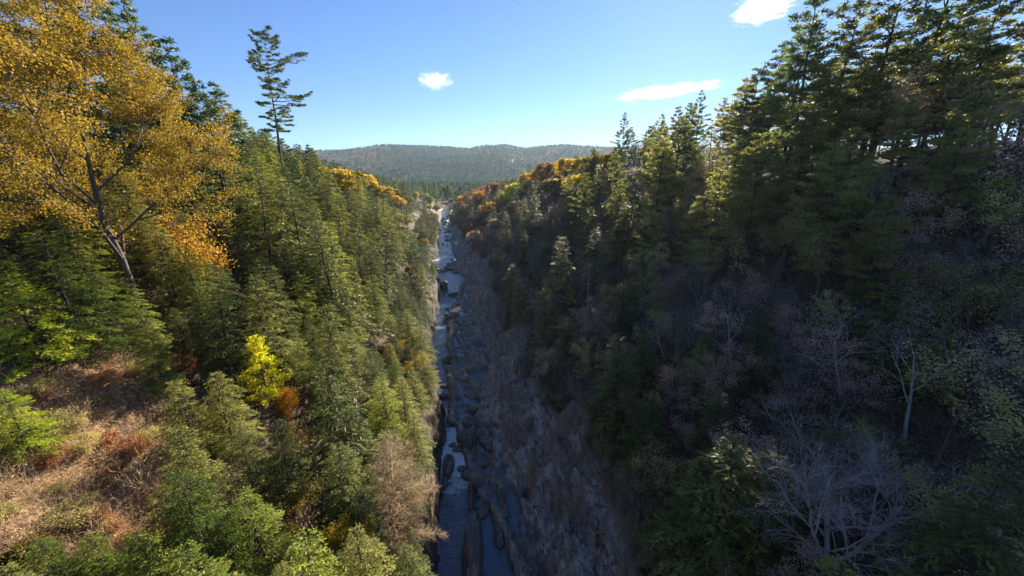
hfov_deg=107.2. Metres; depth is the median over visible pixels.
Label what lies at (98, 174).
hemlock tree
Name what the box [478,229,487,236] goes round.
broadleaf tree
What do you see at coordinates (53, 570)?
hemlock tree
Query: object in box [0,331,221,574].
dry brush
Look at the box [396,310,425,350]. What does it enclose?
hemlock tree
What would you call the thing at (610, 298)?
broadleaf tree
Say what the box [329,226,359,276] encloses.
hemlock tree
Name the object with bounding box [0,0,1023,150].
sky
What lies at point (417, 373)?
hemlock tree
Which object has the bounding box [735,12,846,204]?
pine tree
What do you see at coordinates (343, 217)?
hemlock tree
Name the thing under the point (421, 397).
hemlock tree
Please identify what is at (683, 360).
broadleaf tree
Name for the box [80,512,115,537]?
shrub
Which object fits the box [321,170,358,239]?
hemlock tree
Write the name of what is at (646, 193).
broadleaf tree
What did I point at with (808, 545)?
broadleaf tree
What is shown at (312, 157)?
pine tree
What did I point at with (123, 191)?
hemlock tree
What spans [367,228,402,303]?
hemlock tree
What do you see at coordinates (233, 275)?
hemlock tree
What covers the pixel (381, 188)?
broadleaf tree
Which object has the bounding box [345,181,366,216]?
hemlock tree
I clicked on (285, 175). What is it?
hemlock tree
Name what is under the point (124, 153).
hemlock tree
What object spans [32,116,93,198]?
hemlock tree
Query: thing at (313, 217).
hemlock tree
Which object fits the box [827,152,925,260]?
bare tree
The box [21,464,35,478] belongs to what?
fallen log
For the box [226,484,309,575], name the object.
hemlock tree
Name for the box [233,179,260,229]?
hemlock tree
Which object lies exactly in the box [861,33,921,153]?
pine tree
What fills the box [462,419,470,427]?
boulder
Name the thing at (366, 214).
hemlock tree
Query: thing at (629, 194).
pine tree
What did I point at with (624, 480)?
shrub
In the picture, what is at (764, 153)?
pine tree
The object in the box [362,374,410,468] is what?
hemlock tree
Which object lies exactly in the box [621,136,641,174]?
hemlock tree
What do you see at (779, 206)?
pine tree
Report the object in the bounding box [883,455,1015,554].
broadleaf tree
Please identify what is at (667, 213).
broadleaf tree
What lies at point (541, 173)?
broadleaf tree
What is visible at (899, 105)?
broadleaf tree
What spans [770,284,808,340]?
bare tree
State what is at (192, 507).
hemlock tree
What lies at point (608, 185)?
pine tree
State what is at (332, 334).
hemlock tree
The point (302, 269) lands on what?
hemlock tree
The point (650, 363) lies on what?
hemlock tree
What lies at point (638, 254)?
broadleaf tree
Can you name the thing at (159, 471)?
shrub
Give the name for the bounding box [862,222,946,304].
bare tree
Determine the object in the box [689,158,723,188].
broadleaf tree
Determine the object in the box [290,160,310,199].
pine tree
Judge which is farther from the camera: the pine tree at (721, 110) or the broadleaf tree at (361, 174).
the broadleaf tree at (361, 174)
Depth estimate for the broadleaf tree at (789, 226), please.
55.09 m
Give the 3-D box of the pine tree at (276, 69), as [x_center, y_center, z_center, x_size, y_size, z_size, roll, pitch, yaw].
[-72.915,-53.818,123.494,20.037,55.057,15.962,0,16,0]
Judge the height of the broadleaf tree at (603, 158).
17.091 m
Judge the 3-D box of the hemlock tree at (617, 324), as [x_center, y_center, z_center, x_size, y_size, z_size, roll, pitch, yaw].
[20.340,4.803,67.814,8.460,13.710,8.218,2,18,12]
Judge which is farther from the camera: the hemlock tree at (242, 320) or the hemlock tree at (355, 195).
the hemlock tree at (355, 195)
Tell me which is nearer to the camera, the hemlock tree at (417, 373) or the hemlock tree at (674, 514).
the hemlock tree at (674, 514)
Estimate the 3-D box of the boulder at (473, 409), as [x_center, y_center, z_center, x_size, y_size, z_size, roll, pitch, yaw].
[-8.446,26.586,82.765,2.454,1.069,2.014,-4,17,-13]
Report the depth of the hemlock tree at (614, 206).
115.06 m
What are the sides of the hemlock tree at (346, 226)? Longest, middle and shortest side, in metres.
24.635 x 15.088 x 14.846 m
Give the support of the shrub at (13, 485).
on the terrain
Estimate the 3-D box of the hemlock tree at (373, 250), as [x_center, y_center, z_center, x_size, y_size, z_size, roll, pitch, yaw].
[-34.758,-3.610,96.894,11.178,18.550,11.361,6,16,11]
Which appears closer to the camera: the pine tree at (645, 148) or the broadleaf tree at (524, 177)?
the pine tree at (645, 148)
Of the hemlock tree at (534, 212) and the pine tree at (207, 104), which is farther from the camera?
the hemlock tree at (534, 212)
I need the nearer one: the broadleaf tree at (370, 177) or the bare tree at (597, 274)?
the bare tree at (597, 274)
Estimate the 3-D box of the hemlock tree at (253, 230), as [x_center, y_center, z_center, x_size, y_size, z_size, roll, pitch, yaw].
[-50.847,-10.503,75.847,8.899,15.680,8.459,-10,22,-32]
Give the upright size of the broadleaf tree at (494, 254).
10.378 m
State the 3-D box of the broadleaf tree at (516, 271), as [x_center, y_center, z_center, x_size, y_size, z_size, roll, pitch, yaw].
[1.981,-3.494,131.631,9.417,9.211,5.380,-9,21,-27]
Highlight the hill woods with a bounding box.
[236,143,727,182]
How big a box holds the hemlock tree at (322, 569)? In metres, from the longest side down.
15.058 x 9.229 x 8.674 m
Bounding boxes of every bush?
[0,421,50,456]
[0,530,60,575]
[43,495,85,516]
[94,428,119,449]
[153,353,198,374]
[203,401,249,432]
[272,386,299,419]
[406,348,427,368]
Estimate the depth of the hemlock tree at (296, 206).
94.62 m
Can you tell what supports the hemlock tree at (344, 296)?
on the terrain
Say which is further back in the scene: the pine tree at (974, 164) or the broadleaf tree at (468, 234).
the broadleaf tree at (468, 234)
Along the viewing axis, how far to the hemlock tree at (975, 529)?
23.08 m
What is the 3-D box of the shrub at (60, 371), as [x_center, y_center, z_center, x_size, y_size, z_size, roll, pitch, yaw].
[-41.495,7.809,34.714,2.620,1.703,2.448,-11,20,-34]
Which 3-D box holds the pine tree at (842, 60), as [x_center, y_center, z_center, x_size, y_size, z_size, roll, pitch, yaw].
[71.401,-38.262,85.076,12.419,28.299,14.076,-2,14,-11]
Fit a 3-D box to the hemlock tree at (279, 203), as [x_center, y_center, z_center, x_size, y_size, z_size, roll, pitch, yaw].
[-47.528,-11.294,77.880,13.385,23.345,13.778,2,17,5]
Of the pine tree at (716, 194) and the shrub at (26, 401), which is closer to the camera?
the shrub at (26, 401)
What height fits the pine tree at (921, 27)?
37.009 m
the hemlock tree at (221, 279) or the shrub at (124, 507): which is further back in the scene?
the hemlock tree at (221, 279)
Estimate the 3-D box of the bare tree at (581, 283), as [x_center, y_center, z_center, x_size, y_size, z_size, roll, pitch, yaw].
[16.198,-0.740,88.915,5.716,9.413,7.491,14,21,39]
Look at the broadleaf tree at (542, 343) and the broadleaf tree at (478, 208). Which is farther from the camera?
the broadleaf tree at (478, 208)
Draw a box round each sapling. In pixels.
[57,397,91,427]
[73,499,121,541]
[107,448,150,499]
[143,430,183,457]
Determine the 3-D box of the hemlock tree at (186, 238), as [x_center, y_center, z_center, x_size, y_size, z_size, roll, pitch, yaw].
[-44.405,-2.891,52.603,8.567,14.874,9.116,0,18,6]
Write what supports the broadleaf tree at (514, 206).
on the terrain
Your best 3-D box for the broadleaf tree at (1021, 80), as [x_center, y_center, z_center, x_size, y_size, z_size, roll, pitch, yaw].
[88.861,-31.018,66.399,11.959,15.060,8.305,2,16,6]
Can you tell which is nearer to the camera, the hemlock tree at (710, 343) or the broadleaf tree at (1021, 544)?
the broadleaf tree at (1021, 544)
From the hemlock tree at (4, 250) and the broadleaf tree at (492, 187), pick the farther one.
the broadleaf tree at (492, 187)
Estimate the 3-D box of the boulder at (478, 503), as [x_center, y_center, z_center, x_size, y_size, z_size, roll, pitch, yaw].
[-5.379,34.432,59.854,2.058,0.873,2.499,16,22,42]
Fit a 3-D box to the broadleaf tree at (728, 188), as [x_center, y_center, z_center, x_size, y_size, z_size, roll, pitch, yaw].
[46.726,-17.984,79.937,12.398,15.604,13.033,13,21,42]
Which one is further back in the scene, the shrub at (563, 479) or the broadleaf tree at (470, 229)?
the broadleaf tree at (470, 229)
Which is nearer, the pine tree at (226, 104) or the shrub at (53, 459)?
the shrub at (53, 459)
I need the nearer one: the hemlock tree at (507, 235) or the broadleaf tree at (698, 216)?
the broadleaf tree at (698, 216)
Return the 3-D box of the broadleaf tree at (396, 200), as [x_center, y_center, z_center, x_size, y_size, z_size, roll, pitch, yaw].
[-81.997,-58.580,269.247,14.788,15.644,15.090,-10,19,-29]
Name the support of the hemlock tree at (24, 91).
on the terrain
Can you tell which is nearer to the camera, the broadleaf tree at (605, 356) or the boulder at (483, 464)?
the broadleaf tree at (605, 356)
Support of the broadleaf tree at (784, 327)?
on the terrain
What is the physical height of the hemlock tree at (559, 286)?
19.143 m
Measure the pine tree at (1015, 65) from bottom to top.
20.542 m
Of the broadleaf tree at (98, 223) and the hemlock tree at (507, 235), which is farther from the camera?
the hemlock tree at (507, 235)
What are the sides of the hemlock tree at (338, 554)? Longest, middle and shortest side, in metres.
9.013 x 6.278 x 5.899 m
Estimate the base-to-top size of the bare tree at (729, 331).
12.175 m
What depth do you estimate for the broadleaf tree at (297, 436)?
42.62 m
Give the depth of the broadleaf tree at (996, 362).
33.73 m
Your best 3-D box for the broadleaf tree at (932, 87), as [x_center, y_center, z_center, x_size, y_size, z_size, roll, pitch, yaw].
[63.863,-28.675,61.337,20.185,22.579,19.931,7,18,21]
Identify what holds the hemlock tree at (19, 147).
on the terrain
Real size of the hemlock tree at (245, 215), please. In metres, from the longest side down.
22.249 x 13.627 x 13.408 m
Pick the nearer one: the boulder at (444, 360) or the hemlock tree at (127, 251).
the hemlock tree at (127, 251)
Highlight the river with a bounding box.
[432,209,546,575]
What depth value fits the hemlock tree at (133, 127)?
61.98 m
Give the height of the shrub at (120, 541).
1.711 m
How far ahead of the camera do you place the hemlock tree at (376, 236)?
118.83 m
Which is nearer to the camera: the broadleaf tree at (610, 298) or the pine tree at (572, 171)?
the broadleaf tree at (610, 298)
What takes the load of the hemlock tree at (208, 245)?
on the terrain
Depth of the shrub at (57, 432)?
30.34 m
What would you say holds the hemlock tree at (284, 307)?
on the terrain
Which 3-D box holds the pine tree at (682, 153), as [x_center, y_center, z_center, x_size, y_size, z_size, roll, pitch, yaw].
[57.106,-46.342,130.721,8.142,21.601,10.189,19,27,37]
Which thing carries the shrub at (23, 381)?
on the terrain
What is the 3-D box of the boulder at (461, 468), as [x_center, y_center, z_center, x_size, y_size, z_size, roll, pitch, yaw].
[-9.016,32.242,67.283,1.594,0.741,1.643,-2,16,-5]
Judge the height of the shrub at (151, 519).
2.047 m
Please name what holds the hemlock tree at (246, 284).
on the terrain
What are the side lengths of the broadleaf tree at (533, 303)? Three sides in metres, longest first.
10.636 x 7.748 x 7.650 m
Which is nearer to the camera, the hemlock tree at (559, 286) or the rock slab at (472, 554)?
the rock slab at (472, 554)
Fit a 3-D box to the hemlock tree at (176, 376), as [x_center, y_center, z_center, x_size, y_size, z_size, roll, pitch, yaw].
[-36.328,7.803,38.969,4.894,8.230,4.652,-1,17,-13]
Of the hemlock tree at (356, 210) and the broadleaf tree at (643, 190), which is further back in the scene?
the hemlock tree at (356, 210)
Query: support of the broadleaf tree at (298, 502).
on the terrain
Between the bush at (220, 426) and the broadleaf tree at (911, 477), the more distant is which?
the bush at (220, 426)
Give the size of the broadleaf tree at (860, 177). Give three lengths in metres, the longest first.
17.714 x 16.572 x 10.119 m
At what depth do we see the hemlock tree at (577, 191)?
148.82 m
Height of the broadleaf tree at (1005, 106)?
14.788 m
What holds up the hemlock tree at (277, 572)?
on the terrain
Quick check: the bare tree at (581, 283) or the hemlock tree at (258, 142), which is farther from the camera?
the hemlock tree at (258, 142)
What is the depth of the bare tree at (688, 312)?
59.50 m
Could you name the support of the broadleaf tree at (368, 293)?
on the terrain
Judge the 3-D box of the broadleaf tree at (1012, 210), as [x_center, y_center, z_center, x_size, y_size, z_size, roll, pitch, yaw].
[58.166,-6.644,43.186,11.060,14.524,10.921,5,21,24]
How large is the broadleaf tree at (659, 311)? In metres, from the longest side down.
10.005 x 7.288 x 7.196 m
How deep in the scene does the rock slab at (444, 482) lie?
63.44 m
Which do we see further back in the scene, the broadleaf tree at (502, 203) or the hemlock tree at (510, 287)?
the broadleaf tree at (502, 203)
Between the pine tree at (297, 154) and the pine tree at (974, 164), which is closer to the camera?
the pine tree at (974, 164)
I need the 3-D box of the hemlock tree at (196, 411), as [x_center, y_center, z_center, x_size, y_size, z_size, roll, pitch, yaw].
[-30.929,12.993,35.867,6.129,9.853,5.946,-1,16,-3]
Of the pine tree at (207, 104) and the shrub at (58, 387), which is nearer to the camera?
the shrub at (58, 387)
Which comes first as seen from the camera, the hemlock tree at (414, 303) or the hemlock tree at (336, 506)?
the hemlock tree at (336, 506)
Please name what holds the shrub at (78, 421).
on the terrain
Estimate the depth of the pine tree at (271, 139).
155.80 m
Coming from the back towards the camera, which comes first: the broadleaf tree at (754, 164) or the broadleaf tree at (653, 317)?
the broadleaf tree at (754, 164)
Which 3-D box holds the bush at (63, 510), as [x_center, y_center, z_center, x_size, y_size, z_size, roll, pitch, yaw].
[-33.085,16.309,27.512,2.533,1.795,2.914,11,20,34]
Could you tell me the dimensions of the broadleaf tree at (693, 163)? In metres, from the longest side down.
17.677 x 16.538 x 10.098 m
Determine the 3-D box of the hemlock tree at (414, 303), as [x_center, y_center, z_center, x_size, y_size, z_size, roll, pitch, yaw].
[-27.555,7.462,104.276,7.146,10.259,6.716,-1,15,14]
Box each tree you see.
[0,0,114,166]
[0,0,260,321]
[0,44,47,162]
[0,105,64,215]
[0,120,101,235]
[0,151,105,261]
[0,188,31,240]
[0,205,47,248]
[0,242,34,286]
[0,251,45,315]
[0,260,102,383]
[0,389,80,477]
[0,561,44,575]
[1,19,55,147]
[2,230,141,373]
[5,0,151,171]
[10,115,87,203]
[18,536,101,575]
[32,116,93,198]
[37,0,167,186]
[44,80,131,185]
[44,213,138,317]
[45,200,140,294]
[52,200,238,306]
[58,146,98,198]
[67,532,142,575]
[69,0,210,211]
[69,254,154,351]
[72,138,128,211]
[72,189,159,293]
[73,205,130,260]
[90,159,178,276]
[92,125,171,231]
[97,143,140,201]
[101,88,153,188]
[105,196,187,289]
[108,86,207,230]
[114,35,245,237]
[116,526,193,575]
[117,98,194,199]
[120,288,176,356]
[133,327,188,397]
[136,224,222,320]
[143,422,255,557]
[154,128,217,221]
[154,379,228,469]
[154,468,279,575]
[159,212,208,281]
[160,119,232,212]
[163,246,240,338]
[163,539,231,575]
[164,308,200,358]
[165,190,206,240]
[167,213,238,306]
[177,78,268,261]
[182,261,274,391]
[194,302,248,369]
[196,135,244,227]
[197,119,242,201]
[197,208,234,259]
[197,565,244,575]
[198,228,228,272]
[198,371,271,465]
[201,84,253,156]
[201,520,271,575]
[207,208,263,288]
[209,191,237,238]
[216,269,240,311]
[219,170,279,259]
[222,421,289,522]
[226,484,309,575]
[229,155,317,288]
[230,115,265,164]
[230,188,283,275]
[232,303,270,364]
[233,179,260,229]
[235,274,312,392]
[236,289,260,329]
[236,331,290,406]
[237,257,302,355]
[238,136,286,207]
[239,198,279,264]
[242,128,270,179]
[242,265,264,311]
[244,265,314,378]
[246,25,312,189]
[246,144,268,204]
[246,167,264,212]
[248,134,278,186]
[254,128,279,171]
[254,419,329,526]
[255,181,309,263]
[257,128,292,180]
[260,136,296,187]
[260,148,285,197]
[260,174,312,273]
[263,128,277,149]
[265,168,291,222]
[266,152,290,195]
[267,178,353,294]
[267,242,309,317]
[268,138,306,181]
[269,229,311,299]
[271,138,299,172]
[272,171,320,255]
[272,282,302,330]
[272,560,301,575]
[275,512,383,575]
[276,470,324,537]
[277,421,314,456]
[278,166,298,208]
[281,184,303,239]
[282,273,336,352]
[282,526,348,575]
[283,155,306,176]
[285,333,318,390]
[287,157,303,188]
[288,247,323,302]
[289,179,335,275]
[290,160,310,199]
[291,144,303,162]
[292,149,311,183]
[292,162,317,208]
[295,231,354,326]
[296,197,338,262]
[297,222,395,343]
[298,358,387,518]
[299,177,326,220]
[300,162,317,193]
[301,145,318,177]
[301,304,374,420]
[303,324,324,378]
[304,202,337,259]
[305,150,332,196]
[307,221,358,315]
[308,147,319,177]
[308,171,334,219]
[310,377,339,426]
[310,441,385,555]
[311,166,356,196]
[315,171,344,220]
[316,182,348,244]
[316,201,334,238]
[316,311,349,361]
[317,341,346,382]
[321,168,352,220]
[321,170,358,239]
[321,379,366,451]
[325,549,361,575]
[326,196,372,276]
[326,205,352,257]
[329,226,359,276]
[330,199,354,252]
[331,450,378,521]
[335,223,359,268]
[335,408,376,467]
[337,271,374,337]
[338,522,407,575]
[339,188,373,253]
[339,305,369,360]
[339,327,371,390]
[340,179,362,195]
[341,191,368,235]
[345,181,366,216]
[345,328,367,369]
[346,192,366,229]
[346,228,368,272]
[346,255,359,292]
[347,170,368,185]
[347,232,378,281]
[347,492,406,569]
[349,175,368,224]
[349,257,379,314]
[351,219,368,254]
[352,463,395,532]
[355,180,376,223]
[356,284,375,318]
[356,348,395,409]
[356,427,389,473]
[357,238,396,308]
[359,274,395,338]
[360,250,396,316]
[361,326,375,347]
[362,174,377,188]
[362,200,396,260]
[362,201,374,229]
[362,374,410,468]
[362,429,447,564]
[364,197,399,254]
[364,392,389,427]
[365,227,395,283]
[366,379,389,412]
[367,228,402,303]
[369,346,390,378]
[370,430,403,522]
[372,185,394,199]
[375,200,394,235]
[375,391,402,437]
[376,198,408,257]
[377,193,390,212]
[378,208,403,253]
[382,208,405,246]
[383,315,405,352]
[383,342,402,375]
[383,377,430,450]
[385,470,427,539]
[387,233,407,264]
[387,358,413,398]
[388,291,406,324]
[388,541,438,575]
[389,195,406,208]
[391,205,418,256]
[391,221,414,258]
[395,339,405,355]
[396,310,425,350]
[396,414,436,477]
[398,291,416,323]
[398,379,425,423]
[398,527,433,574]
[401,215,413,224]
[401,360,414,373]
[404,265,417,276]
[405,317,424,351]
[406,370,436,414]
[407,463,432,519]
[409,297,427,324]
[410,371,427,402]
[410,417,437,474]
[412,324,437,361]
[413,264,433,298]
[415,350,441,391]
[423,196,433,202]
[432,204,440,213]
[455,196,467,201]
[458,223,467,231]
[465,227,475,232]
[466,230,483,248]
[470,191,487,204]
[471,231,479,249]
[472,222,481,227]
[476,205,487,212]
[476,212,486,224]
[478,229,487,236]
[480,201,499,213]
[484,182,499,191]
[488,219,502,229]
[491,247,504,263]
[493,263,520,312]
[493,269,508,289]
[495,212,512,247]
[497,193,515,207]
[497,199,509,208]
[498,210,512,220]
[501,206,516,222]
[504,183,524,203]
[508,230,519,248]
[508,266,524,278]
[509,279,533,329]
[513,204,523,216]
[514,199,530,233]
[514,218,530,253]
[514,228,529,262]
[516,189,527,197]
[516,195,542,239]
[518,172,536,188]
[523,184,529,191]
[526,197,541,227]
[527,287,552,321]
[528,169,550,182]
[528,219,543,232]
[529,287,563,362]
[533,162,550,176]
[533,347,557,390]
[534,324,566,360]
[535,206,561,255]
[536,236,576,313]
[541,178,566,205]
[544,315,575,349]
[544,334,585,395]
[545,162,558,175]
[545,237,565,262]
[548,191,562,215]
[549,203,563,223]
[550,252,583,282]
[550,318,577,363]
[551,173,564,179]
[551,236,570,265]
[552,157,579,176]
[556,187,581,238]
[557,174,576,220]
[560,367,610,414]
[561,173,596,193]
[561,184,586,235]
[564,209,579,243]
[565,335,601,390]
[566,267,578,284]
[566,306,587,342]
[567,172,599,248]
[567,216,588,243]
[567,267,591,300]
[568,156,601,174]
[568,164,576,181]
[571,206,602,265]
[573,177,585,214]
[577,257,615,302]
[577,309,616,354]
[578,303,609,333]
[579,228,614,283]
[583,153,623,188]
[583,207,602,233]
[583,296,622,339]
[583,333,650,451]
[584,148,601,196]
[585,164,610,210]
[587,210,607,240]
[588,188,602,220]
[588,228,616,267]
[593,202,608,229]
[593,237,609,264]
[594,282,624,318]
[596,180,633,268]
[596,197,640,270]
[599,178,640,249]
[600,149,625,199]
[600,337,641,383]
[601,153,630,197]
[601,277,642,352]
[602,178,628,227]
[606,197,647,247]
[606,391,674,483]
[608,142,628,178]
[609,112,635,174]
[614,380,662,428]
[619,260,648,312]
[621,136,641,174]
[621,166,634,192]
[623,159,635,175]
[624,127,639,173]
[624,179,647,222]
[624,242,672,294]
[624,270,664,316]
[625,325,663,386]
[626,166,639,182]
[626,313,668,355]
[628,471,718,575]
[629,133,645,168]
[629,298,685,360]
[629,308,671,354]
[629,438,691,506]
[631,173,652,207]
[632,137,688,230]
[632,199,668,273]
[632,214,673,254]
[634,125,657,182]
[634,182,653,204]
[634,281,672,327]
[637,125,655,169]
[639,114,669,187]
[639,184,669,221]
[640,433,770,575]
[642,365,702,434]
[643,125,658,154]
[645,414,696,466]
[646,309,714,368]
[647,276,688,323]
[648,216,713,272]
[650,140,677,212]
[651,115,704,218]
[654,196,702,246]
[655,190,705,244]
[663,106,687,157]
[663,260,720,313]
[664,352,702,401]
[666,169,707,211]
[668,133,701,190]
[671,122,687,167]
[671,151,718,198]
[672,197,718,284]
[673,103,698,166]
[673,342,711,407]
[674,290,703,341]
[677,167,750,278]
[679,265,738,325]
[679,331,719,394]
[681,104,700,166]
[681,157,717,207]
[681,353,741,428]
[682,388,742,482]
[683,89,712,161]
[686,195,719,244]
[688,137,732,195]
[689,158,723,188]
[691,299,745,353]
[693,181,715,195]
[696,284,760,367]
[699,121,719,177]
[700,138,758,250]
[701,134,759,189]
[701,166,768,229]
[701,193,768,280]
[702,446,808,575]
[705,178,740,214]
[706,141,728,190]
[706,206,748,257]
[707,97,728,158]
[707,129,735,155]
[707,188,787,250]
[708,77,766,191]
[708,414,783,470]
[710,338,774,406]
[713,268,770,328]
[714,551,743,575]
[716,65,785,183]
[720,40,821,191]
[720,132,788,253]
[721,100,749,156]
[721,215,829,295]
[722,265,748,307]
[722,307,791,406]
[726,140,792,192]
[728,392,1021,575]
[730,0,875,212]
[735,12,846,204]
[736,371,824,444]
[740,99,862,282]
[745,264,790,319]
[748,164,812,232]
[752,92,788,169]
[757,536,840,575]
[760,301,823,369]
[762,153,824,257]
[764,99,828,152]
[767,450,838,517]
[769,141,878,296]
[769,141,892,242]
[770,0,897,155]
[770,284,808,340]
[771,185,848,251]
[771,409,864,488]
[774,409,854,478]
[776,296,896,393]
[778,204,882,309]
[791,319,874,385]
[793,126,889,275]
[798,358,900,435]
[802,289,857,354]
[804,67,900,218]
[804,465,1023,575]
[805,49,864,173]
[810,552,859,575]
[818,0,951,185]
[826,14,1022,176]
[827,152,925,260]
[828,274,929,388]
[829,196,916,326]
[830,171,872,232]
[843,72,970,157]
[843,411,931,491]
[849,81,989,182]
[853,64,1019,180]
[854,0,1017,177]
[858,153,946,237]
[860,295,1019,438]
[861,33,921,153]
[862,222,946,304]
[864,186,970,278]
[865,98,944,217]
[870,132,904,164]
[875,157,997,236]
[879,246,967,339]
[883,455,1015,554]
[884,323,965,405]
[894,0,1018,164]
[895,329,1023,469]
[896,28,966,93]
[899,82,1019,261]
[899,147,985,225]
[905,255,995,359]
[910,0,1023,139]
[912,190,1023,267]
[915,324,1023,442]
[917,259,1023,384]
[918,86,1023,225]
[928,125,1006,200]
[941,91,1023,165]
[945,259,1023,351]
[953,519,1023,575]
[957,425,1023,524]
[961,55,1021,136]
[965,111,1023,231]
[966,164,1023,286]
[970,167,1023,227]
[972,74,1023,160]
[979,103,1023,181]
[988,223,1023,312]
[991,69,1023,149]
[994,41,1023,133]
[995,75,1023,140]
[995,288,1023,379]
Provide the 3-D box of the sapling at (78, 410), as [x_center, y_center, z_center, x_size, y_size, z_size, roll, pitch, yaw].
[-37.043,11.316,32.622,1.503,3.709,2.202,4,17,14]
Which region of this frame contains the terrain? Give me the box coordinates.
[0,140,1023,575]
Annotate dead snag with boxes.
[585,264,591,321]
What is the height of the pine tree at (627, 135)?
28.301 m
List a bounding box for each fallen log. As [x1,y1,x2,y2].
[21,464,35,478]
[116,467,142,507]
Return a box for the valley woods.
[382,180,537,198]
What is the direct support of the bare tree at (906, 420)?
on the terrain
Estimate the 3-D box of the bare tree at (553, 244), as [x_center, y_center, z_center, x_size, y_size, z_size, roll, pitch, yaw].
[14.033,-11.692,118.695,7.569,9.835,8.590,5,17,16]
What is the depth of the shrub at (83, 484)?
28.93 m
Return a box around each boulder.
[439,281,447,289]
[439,392,448,399]
[442,357,449,362]
[446,353,456,360]
[448,292,457,295]
[448,442,455,447]
[452,444,461,451]
[457,465,465,471]
[461,470,471,480]
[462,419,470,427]
[468,406,478,412]
[468,475,479,487]
[473,499,484,510]
[476,507,488,519]
[478,434,489,445]
[480,461,489,467]
[484,438,493,449]
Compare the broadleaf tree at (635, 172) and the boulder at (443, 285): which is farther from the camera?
the boulder at (443, 285)
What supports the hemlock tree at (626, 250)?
on the terrain
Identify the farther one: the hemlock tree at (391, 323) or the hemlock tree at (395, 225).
the hemlock tree at (395, 225)
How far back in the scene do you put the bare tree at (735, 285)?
59.85 m
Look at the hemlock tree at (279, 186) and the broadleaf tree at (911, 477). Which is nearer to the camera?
the broadleaf tree at (911, 477)
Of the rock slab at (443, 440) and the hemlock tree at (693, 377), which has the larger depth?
the rock slab at (443, 440)
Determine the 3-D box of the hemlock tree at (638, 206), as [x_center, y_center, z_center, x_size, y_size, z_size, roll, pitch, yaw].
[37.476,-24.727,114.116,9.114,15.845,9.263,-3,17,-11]
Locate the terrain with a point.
(560, 546)
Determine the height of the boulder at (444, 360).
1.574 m
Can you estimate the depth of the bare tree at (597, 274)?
85.14 m
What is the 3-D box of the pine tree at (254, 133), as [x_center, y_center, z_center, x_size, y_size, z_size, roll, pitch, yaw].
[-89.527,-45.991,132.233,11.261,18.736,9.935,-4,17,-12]
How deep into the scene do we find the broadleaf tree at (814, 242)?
49.56 m
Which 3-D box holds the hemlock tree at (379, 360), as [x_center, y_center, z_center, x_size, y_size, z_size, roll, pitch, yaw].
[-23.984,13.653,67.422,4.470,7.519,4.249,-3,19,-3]
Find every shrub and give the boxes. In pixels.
[0,409,34,439]
[0,441,25,465]
[0,467,38,497]
[0,483,40,517]
[0,498,25,523]
[2,389,46,412]
[3,402,80,437]
[6,375,58,396]
[14,374,37,385]
[23,389,54,403]
[26,443,72,470]
[30,504,95,538]
[32,489,99,535]
[36,379,69,392]
[36,407,90,437]
[38,361,74,378]
[38,415,74,445]
[39,489,91,518]
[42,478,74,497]
[44,434,101,458]
[44,474,100,501]
[44,509,105,554]
[44,542,76,573]
[56,500,113,546]
[65,430,104,453]
[73,525,101,544]
[76,496,106,516]
[76,509,133,539]
[77,365,126,388]
[78,389,106,402]
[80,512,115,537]
[83,510,133,536]
[91,524,153,565]
[93,431,154,462]
[94,457,153,493]
[94,460,126,482]
[95,530,122,554]
[108,524,143,555]
[110,531,153,563]
[114,498,137,515]
[124,356,157,375]
[128,422,162,443]
[130,425,163,452]
[135,389,178,410]
[136,488,179,527]
[145,391,185,416]
[145,488,168,506]
[147,458,168,477]
[152,453,186,484]
[520,448,536,472]
[553,469,572,488]
[578,421,600,442]
[583,460,609,479]
[586,522,610,559]
[609,528,639,558]
[612,468,645,495]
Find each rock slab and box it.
[441,434,446,445]
[442,454,454,478]
[442,476,447,489]
[460,429,476,450]
[462,510,482,575]
[468,473,472,512]
[494,520,503,548]
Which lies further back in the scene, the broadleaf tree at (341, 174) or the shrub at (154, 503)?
the broadleaf tree at (341, 174)
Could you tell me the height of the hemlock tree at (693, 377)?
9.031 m
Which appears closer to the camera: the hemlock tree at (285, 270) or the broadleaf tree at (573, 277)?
the hemlock tree at (285, 270)
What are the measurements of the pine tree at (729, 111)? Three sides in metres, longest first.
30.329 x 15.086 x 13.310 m
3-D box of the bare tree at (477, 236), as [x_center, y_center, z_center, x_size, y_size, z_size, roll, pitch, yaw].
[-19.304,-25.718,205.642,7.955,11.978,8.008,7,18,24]
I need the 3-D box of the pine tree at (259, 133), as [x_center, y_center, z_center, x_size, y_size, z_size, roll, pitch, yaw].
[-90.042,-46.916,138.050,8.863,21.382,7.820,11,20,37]
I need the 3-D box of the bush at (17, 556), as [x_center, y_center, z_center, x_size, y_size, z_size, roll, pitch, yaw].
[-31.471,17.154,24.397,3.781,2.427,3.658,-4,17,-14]
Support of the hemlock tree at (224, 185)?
on the terrain
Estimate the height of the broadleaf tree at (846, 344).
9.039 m
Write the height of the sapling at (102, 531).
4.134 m
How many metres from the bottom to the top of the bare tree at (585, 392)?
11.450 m
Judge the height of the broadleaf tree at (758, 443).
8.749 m
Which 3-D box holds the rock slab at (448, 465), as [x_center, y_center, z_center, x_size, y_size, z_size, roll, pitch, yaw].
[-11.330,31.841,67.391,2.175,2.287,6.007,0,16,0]
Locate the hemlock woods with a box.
[97,121,659,407]
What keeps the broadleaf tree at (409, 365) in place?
on the terrain
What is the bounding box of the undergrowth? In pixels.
[469,176,1023,575]

